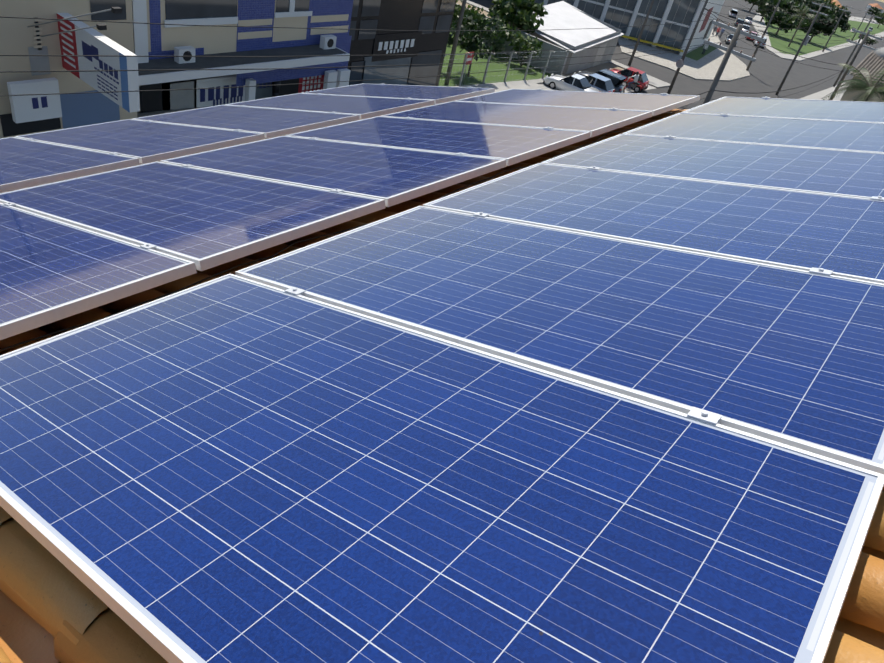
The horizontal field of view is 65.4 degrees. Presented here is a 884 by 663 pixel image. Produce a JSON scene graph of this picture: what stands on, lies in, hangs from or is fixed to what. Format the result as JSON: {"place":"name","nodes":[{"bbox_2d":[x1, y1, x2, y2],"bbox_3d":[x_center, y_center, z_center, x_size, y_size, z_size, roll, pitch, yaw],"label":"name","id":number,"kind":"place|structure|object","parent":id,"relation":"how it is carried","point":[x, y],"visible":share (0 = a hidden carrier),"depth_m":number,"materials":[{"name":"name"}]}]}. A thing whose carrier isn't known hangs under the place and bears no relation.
{"place":"outdoors","nodes":[
{"label":"outdoors","id":0,"kind":"place"},
{"bbox_2d":[137,0,669,117],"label":"sidewalk","id":1,"kind":"structure","parent":0,"point":[532,84],"depth_m":54.02,"materials":[{"name":"grey concrete"}]},
{"bbox_2d":[0,100,883,662],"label":"roof tiles","id":2,"kind":"object","parent":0,"point":[54,610],"depth_m":1.26,"materials":[{"name":"ceramic"}]},
{"bbox_2d":[0,98,687,350],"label":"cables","id":3,"kind":"object","parent":2,"relation":"on","point":[33,339],"visible":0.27,"depth_m":2.73,"materials":[{"name":"black plastic"}]},
{"bbox_2d":[4,83,883,424],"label":"mounting","id":4,"kind":"object","parent":2,"relation":"on","point":[704,415],"visible":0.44,"depth_m":2.18,"materials":[{"name":"metal"}]},
{"bbox_2d":[0,137,139,192],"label":"solar panel","id":5,"kind":"object","parent":4,"relation":"on","point":[25,163],"visible":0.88,"depth_m":4.44,"materials":[{"name":"blue glass"}]},
{"bbox_2d":[0,203,196,339],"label":"solar panel","id":6,"kind":"object","parent":4,"relation":"on","point":[52,270],"visible":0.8,"depth_m":2.48,"materials":[{"name":"blue glass"}]},
{"bbox_2d":[15,119,264,163],"bbox_3d":[-2.407,-1.519,5.390,1.957,0.040,0.992,17,31,35],"label":"solar panel","id":7,"kind":"object","parent":4,"relation":"on","point":[144,142],"visible":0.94,"depth_m":5.21,"materials":[{"name":"blue glass"}]},
{"bbox_2d":[0,161,384,270],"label":"solar panel","id":8,"kind":"object","parent":4,"relation":"on","point":[203,219],"visible":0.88,"depth_m":3.21,"materials":[{"name":"blue glass"}]},
{"bbox_2d":[132,105,359,138],"bbox_3d":[-1.777,-1.881,6.093,1.957,0.040,0.992,17,31,35],"label":"solar panel","id":9,"kind":"object","parent":4,"relation":"on","point":[269,122],"visible":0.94,"depth_m":5.93,"materials":[{"name":"blue glass"}]},
{"bbox_2d":[224,93,433,118],"bbox_3d":[-1.146,-2.243,6.797,1.957,0.040,0.992,17,31,35],"label":"solar panel","id":10,"kind":"object","parent":4,"relation":"on","point":[362,107],"visible":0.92,"depth_m":6.64,"materials":[{"name":"blue glass"}]},
{"bbox_2d":[160,136,505,206],"bbox_3d":[-0.708,-1.008,4.130,1.957,0.040,0.992,17,31,35],"label":"solar panel","id":11,"kind":"object","parent":4,"relation":"on","point":[391,176],"visible":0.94,"depth_m":3.95,"materials":[{"name":"blue glass"}]},
{"bbox_2d":[303,83,494,103],"bbox_3d":[-0.516,-2.606,7.501,1.957,0.040,0.992,17,31,35],"label":"solar panel","id":12,"kind":"object","parent":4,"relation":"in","point":[439,94],"visible":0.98,"depth_m":7.36,"materials":[{"name":"blue glass"}]},
{"bbox_2d":[285,116,590,165],"bbox_3d":[-0.077,-1.371,4.834,1.957,0.040,0.992,17,31,35],"label":"solar panel","id":13,"kind":"object","parent":4,"relation":"on","point":[511,145],"visible":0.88,"depth_m":4.68,"materials":[{"name":"blue glass"}]},
{"bbox_2d":[0,274,883,662],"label":"solar panel","id":14,"kind":"object","parent":4,"relation":"on","point":[230,468],"visible":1,"depth_m":1.23,"materials":[{"name":"blue glass"}]},
{"bbox_2d":[381,101,652,136],"bbox_3d":[0.553,-1.733,5.538,1.957,0.040,0.992,17,31,35],"label":"solar panel","id":15,"kind":"object","parent":4,"relation":"on","point":[595,121],"visible":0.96,"depth_m":5.40,"materials":[{"name":"blue glass"}]},
{"bbox_2d":[235,206,883,486],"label":"solar panel","id":16,"kind":"object","parent":4,"relation":"on","point":[792,357],"visible":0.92,"depth_m":1.94,"materials":[{"name":"blue glass"}]},
{"bbox_2d":[455,89,699,115],"bbox_3d":[1.184,-2.095,6.242,1.957,0.040,0.992,17,31,35],"label":"solar panel","id":17,"kind":"object","parent":4,"relation":"on","point":[657,104],"visible":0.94,"depth_m":6.12,"materials":[{"name":"blue glass"}]},
{"bbox_2d":[423,163,883,283],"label":"solar panel","id":18,"kind":"object","parent":4,"relation":"on","point":[840,236],"visible":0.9,"depth_m":2.78,"materials":[{"name":"blue glass"}]},
{"bbox_2d":[541,134,883,198],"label":"solar panel","id":19,"kind":"object","parent":4,"relation":"on","point":[859,174],"visible":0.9,"depth_m":3.58,"materials":[{"name":"blue glass"}]},
{"bbox_2d":[622,113,883,152],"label":"solar panel","id":20,"kind":"object","parent":4,"relation":"on","point":[843,135],"visible":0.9,"depth_m":4.36,"materials":[{"name":"blue glass"}]},
{"bbox_2d":[681,97,883,122],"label":"solar panel","id":21,"kind":"object","parent":4,"relation":"on","point":[854,111],"visible":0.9,"depth_m":5.13,"materials":[{"name":"blue glass"}]},
{"bbox_2d":[469,0,883,108],"bbox_3d":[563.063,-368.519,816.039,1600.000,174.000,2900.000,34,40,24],"label":"road","id":22,"kind":"structure","parent":0,"point":[767,71],"depth_m":101.00,"materials":[{"name":"grey asphalt"}]},
{"bbox_2d":[0,0,455,138],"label":"building","id":23,"kind":"structure","parent":22,"relation":"on","point":[25,115],"depth_m":30.54,"materials":[{"name":"painted concrete"},{"name":"blue brick"},{"name":"glass"}]},
{"bbox_2d":[0,0,882,108],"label":"pole wires","id":24,"kind":"object","parent":22,"relation":"on","point":[738,31],"visible":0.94,"depth_m":27.60,"materials":[{"name":"concrete"},{"name":"metal"},{"name":"rubber"}]},
{"bbox_2d":[452,0,488,38],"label":"tree","id":25,"kind":"object","parent":22,"relation":"on","point":[477,14],"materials":[{"name":"green plant"}]},
{"bbox_2d":[448,9,505,76],"bbox_3d":[2.356,-21.432,50.919,4.657,5.001,4.680,34,40,24],"label":"tree","id":26,"kind":"object","parent":22,"relation":"on","point":[470,41],"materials":[{"name":"green plant"}]},
{"bbox_2d":[485,14,518,51],"bbox_3d":[4.858,-25.703,60.145,3.706,3.030,3.674,34,40,24],"label":"tree","id":27,"kind":"object","parent":22,"relation":"on","point":[505,35],"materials":[{"name":"green plant"}]},
{"bbox_2d":[487,0,547,34],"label":"tree","id":28,"kind":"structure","parent":22,"relation":"on","point":[520,14],"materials":[{"name":"green plant"}]},
{"bbox_2d":[509,31,542,65],"bbox_3d":[7.233,-24.149,59.223,3.149,2.712,3.146,34,40,24],"label":"tree","id":29,"kind":"object","parent":22,"relation":"on","point":[523,44],"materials":[{"name":"green plant"}]},
{"bbox_2d":[442,1,623,85],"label":"building","id":30,"kind":"structure","parent":22,"relation":"on","point":[578,36],"depth_m":64.22,"materials":[{"name":"concrete"}]},
{"bbox_2d":[456,0,622,76],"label":"dirt","id":31,"kind":"structure","parent":22,"relation":"on","point":[597,68],"depth_m":69.76,"materials":[{"name":"brown soil"}]},
{"bbox_2d":[438,29,550,86],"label":"lot grass","id":32,"kind":"structure","parent":31,"relation":"on","point":[494,65],"depth_m":56.27,"materials":[{"name":"green plant"}]},
{"bbox_2d":[539,84,655,92],"bbox_3d":[14.365,-21.988,61.755,3.400,1.080,18.000,34,40,24],"label":"parking bay","id":33,"kind":"object","parent":22,"relation":"on","point":[626,89],"visible":0.2,"depth_m":63.29,"materials":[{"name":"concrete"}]},
{"bbox_2d":[543,74,600,91],"bbox_3d":[10.655,-20.115,56.057,4.622,1.481,2.170,34,40,24],"label":"white car","id":34,"kind":"object","parent":33,"relation":"on","point":[576,82],"visible":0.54,"depth_m":55.58,"materials":[{"name":"white paint"}]},
{"bbox_2d":[567,73,614,91],"bbox_3d":[12.545,-20.870,57.974,4.111,1.531,2.046,34,40,24],"label":"grey car","id":35,"kind":"object","parent":33,"relation":"on","point":[601,83],"visible":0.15,"depth_m":57.05,"materials":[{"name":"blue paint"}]},
{"bbox_2d":[573,68,625,92],"bbox_3d":[13.702,-21.847,59.704,4.660,1.767,2.217,34,40,24],"label":"car","id":36,"kind":"object","parent":33,"relation":"on","point":[617,79],"visible":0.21,"depth_m":58.82,"materials":[{"name":"grey paint"}]},
{"bbox_2d":[609,67,648,90],"bbox_3d":[17.467,-24.012,64.784,4.191,1.531,2.194,34,40,24],"label":"red car","id":37,"kind":"object","parent":33,"relation":"on","point":[643,81],"visible":0.4,"depth_m":64.02,"materials":[{"name":"red paint"}]},
{"bbox_2d":[621,71,641,92],"bbox_3d":[17.513,-22.994,63.076,1.906,1.744,0.681,34,40,24],"label":"motorbike","id":38,"kind":"object","parent":33,"relation":"on","point":[634,85],"visible":0.94,"depth_m":63.10,"materials":[{"name":"black metal"}]},
{"bbox_2d":[534,0,724,55],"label":"white building","id":39,"kind":"structure","parent":22,"relation":"on","point":[624,15],"depth_m":87.64,"materials":[{"name":"grey glass"}]},
{"bbox_2d":[725,34,737,46],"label":"car","id":40,"kind":"object","parent":22,"relation":"on","point":[729,37],"visible":0.52,"depth_m":114.27,"materials":[{"name":"grey paint"}]},
{"bbox_2d":[728,8,737,18],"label":"car","id":41,"kind":"object","parent":22,"relation":"on","point":[732,12],"visible":0.85,"depth_m":161.16,"materials":[{"name":"white paint"}]},
{"bbox_2d":[734,18,743,26],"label":"car","id":42,"kind":"object","parent":22,"relation":"on","point":[739,20],"visible":0.56,"depth_m":144.69,"materials":[{"name":"grey paint"}]},
{"bbox_2d":[742,24,749,31],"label":"car","id":43,"kind":"object","parent":22,"relation":"on","point":[747,27],"visible":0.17,"depth_m":136.18,"materials":[{"name":"grey paint"}]},
{"bbox_2d":[744,16,752,24],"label":"car","id":44,"kind":"object","parent":22,"relation":"on","point":[747,19],"visible":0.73,"depth_m":157.52,"materials":[{"name":"white paint"}]},
{"bbox_2d":[745,31,756,41],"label":"car","id":45,"kind":"object","parent":22,"relation":"on","point":[751,39],"visible":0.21,"depth_m":127.63,"materials":[{"name":"red paint"}]},
{"bbox_2d":[753,36,766,48],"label":"car","id":46,"kind":"object","parent":22,"relation":"on","point":[755,42],"visible":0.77,"depth_m":122.73,"materials":[{"name":"grey paint"}]},
{"bbox_2d":[747,0,790,21],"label":"park tree","id":47,"kind":"object","parent":22,"relation":"on","point":[759,3],"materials":[{"name":"green plant"}]},
{"bbox_2d":[761,0,809,34],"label":"park tree","id":48,"kind":"object","parent":22,"relation":"on","point":[782,17],"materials":[{"name":"green plant"}]},
{"bbox_2d":[781,5,816,46],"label":"park palm","id":49,"kind":"object","parent":22,"relation":"on","point":[806,14],"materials":[{"name":"green plant"}]},
{"bbox_2d":[792,0,829,15],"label":"park tree","id":50,"kind":"object","parent":22,"relation":"on","point":[810,4],"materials":[{"name":"green plant"}]},
{"bbox_2d":[796,9,838,41],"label":"park tree","id":51,"kind":"object","parent":22,"relation":"on","point":[818,26],"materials":[{"name":"green plant"}]},
{"bbox_2d":[752,13,883,60],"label":"park walk","id":52,"kind":"structure","parent":22,"relation":"on","point":[756,22],"depth_m":154.51,"materials":[{"name":"grey concrete"}]},
{"bbox_2d":[764,17,883,55],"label":"park grass","id":53,"kind":"structure","parent":52,"relation":"on","point":[793,47],"depth_m":166.06,"materials":[{"name":"green plant"}]},
{"bbox_2d":[800,83,847,100],"bbox_3d":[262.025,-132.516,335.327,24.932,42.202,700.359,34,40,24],"label":"walk","id":54,"kind":"structure","parent":22,"relation":"on","point":[819,95],"depth_m":93.21,"materials":[{"name":"beige concrete"}]},
{"bbox_2d":[820,0,840,14],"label":"park tree","id":55,"kind":"object","parent":22,"relation":"on","point":[832,5],"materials":[{"name":"green plant"}]},
{"bbox_2d":[832,0,840,6],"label":"house","id":56,"kind":"structure","parent":22,"relation":"on","point":[837,2],"depth_m":346.86,"materials":[{"name":"orange tile"}]},
{"bbox_2d":[827,6,850,32],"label":"park tree","id":57,"kind":"object","parent":22,"relation":"on","point":[835,13],"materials":[{"name":"green plant"}]},
{"bbox_2d":[821,63,883,101],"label":"palm","id":58,"kind":"object","parent":22,"relation":"on","point":[856,82],"depth_m":44.62,"materials":[{"name":"green plant"}]},
{"bbox_2d":[840,47,883,101],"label":"roof","id":59,"kind":"structure","parent":22,"relation":"on","point":[872,62],"depth_m":48.54,"materials":[{"name":"tile"}]},
{"bbox_2d":[862,35,877,45],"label":"tree","id":60,"kind":"object","parent":22,"relation":"on","point":[871,42],"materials":[{"name":"green plant"}]},
{"bbox_2d":[867,6,880,19],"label":"tree","id":61,"kind":"object","parent":22,"relation":"on","point":[877,11],"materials":[{"name":"green plant"}]},
{"bbox_2d":[867,3,883,12],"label":"roof","id":62,"kind":"structure","parent":22,"relation":"on","point":[874,5],"depth_m":653.39,"materials":[{"name":"orange tile"}]},
{"bbox_2d":[874,13,883,27],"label":"tree","id":63,"kind":"object","parent":22,"relation":"on","point":[881,20],"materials":[{"name":"green plant"}]},
{"bbox_2d":[618,29,749,80],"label":"sidewalk","id":64,"kind":"structure","parent":0,"point":[705,67],"depth_m":86.05,"materials":[{"name":"concrete"}]},
{"bbox_2d":[685,44,716,60],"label":"lawn","id":65,"kind":"structure","parent":64,"relation":"on","point":[696,54],"depth_m":95.47,"materials":[{"name":"green plant"}]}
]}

